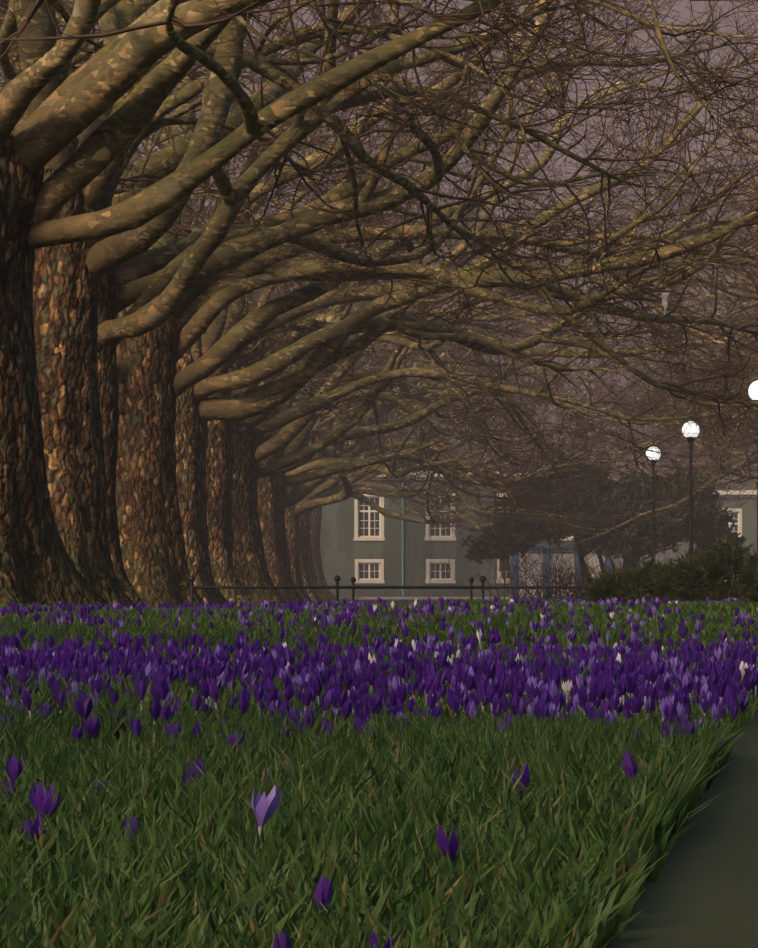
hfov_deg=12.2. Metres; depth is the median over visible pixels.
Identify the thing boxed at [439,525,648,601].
bare shrub twigs
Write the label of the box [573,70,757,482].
plane tree
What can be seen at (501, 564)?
street signs and bin
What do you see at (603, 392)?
twig tracery trees
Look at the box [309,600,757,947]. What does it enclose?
ground
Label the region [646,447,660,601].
park lamp
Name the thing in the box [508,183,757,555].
plane tree
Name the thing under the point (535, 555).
blue white kiosk
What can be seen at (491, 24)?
plane tree limb
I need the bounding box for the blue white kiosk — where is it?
[509,544,611,599]
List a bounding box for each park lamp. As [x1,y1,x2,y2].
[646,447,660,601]
[682,421,698,559]
[748,381,757,550]
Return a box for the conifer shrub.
[581,533,757,603]
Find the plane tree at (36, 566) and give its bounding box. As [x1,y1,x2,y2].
[0,0,757,607]
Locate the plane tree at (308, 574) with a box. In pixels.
[271,125,661,601]
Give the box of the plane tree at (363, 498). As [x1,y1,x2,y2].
[311,165,671,543]
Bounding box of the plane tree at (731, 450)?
[587,212,757,490]
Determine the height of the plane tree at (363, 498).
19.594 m
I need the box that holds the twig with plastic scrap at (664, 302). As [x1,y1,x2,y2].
[628,285,695,314]
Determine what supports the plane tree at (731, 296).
on the ground at (702, 892)
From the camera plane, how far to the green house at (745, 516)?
207.75 m
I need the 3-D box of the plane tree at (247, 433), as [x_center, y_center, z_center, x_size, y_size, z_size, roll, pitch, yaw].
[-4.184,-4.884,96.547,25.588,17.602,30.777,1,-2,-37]
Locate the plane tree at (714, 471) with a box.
[558,225,757,543]
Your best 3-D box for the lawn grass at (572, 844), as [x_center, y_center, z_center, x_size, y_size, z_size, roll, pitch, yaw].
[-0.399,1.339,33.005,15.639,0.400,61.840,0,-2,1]
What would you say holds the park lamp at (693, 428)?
on the ground at (702, 892)
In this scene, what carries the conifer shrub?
on the ground at (702, 892)
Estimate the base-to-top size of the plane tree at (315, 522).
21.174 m
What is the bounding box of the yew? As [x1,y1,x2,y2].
[458,452,753,599]
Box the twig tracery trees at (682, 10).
[0,0,757,595]
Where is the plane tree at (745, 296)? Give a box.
[547,142,757,467]
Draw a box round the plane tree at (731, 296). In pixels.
[564,121,757,461]
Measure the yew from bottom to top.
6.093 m
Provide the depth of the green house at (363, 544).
174.92 m
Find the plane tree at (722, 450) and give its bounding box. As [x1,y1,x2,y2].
[519,62,757,507]
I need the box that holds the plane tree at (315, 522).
[255,192,639,599]
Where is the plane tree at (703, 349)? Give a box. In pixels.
[568,147,757,457]
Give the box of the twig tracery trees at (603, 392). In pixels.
[193,214,756,547]
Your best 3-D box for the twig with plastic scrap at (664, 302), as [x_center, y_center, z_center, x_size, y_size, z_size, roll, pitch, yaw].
[4.617,-2.845,58.016,1.103,0.491,0.039,0,-2,1]
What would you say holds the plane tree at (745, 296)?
on the ground at (702, 892)
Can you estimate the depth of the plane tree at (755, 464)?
171.51 m
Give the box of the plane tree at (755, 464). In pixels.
[526,239,756,486]
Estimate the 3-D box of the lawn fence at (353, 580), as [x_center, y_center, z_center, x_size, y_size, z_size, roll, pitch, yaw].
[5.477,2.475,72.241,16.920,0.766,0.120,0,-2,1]
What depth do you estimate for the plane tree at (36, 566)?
40.48 m
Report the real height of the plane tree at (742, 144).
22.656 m
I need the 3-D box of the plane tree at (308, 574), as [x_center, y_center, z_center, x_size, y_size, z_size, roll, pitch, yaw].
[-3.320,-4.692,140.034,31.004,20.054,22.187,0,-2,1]
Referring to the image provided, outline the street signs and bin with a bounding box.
[499,557,509,598]
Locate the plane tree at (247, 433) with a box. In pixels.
[135,3,757,606]
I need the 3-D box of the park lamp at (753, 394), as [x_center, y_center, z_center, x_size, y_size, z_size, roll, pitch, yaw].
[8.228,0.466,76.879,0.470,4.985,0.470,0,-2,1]
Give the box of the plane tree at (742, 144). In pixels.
[570,87,757,473]
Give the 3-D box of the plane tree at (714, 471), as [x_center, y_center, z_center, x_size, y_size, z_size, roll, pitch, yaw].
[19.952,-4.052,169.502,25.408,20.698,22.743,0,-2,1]
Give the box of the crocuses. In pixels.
[0,596,757,947]
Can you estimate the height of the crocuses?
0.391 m
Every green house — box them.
[316,408,590,596]
[678,452,756,592]
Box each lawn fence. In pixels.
[189,575,485,605]
[233,577,591,605]
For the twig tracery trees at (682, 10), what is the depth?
266.76 m
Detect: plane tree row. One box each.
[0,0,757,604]
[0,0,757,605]
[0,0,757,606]
[0,0,757,607]
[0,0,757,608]
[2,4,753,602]
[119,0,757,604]
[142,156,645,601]
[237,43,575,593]
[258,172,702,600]
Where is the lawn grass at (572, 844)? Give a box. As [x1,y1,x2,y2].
[0,598,757,947]
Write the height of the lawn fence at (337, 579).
0.767 m
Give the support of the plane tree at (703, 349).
on the ground at (702, 892)

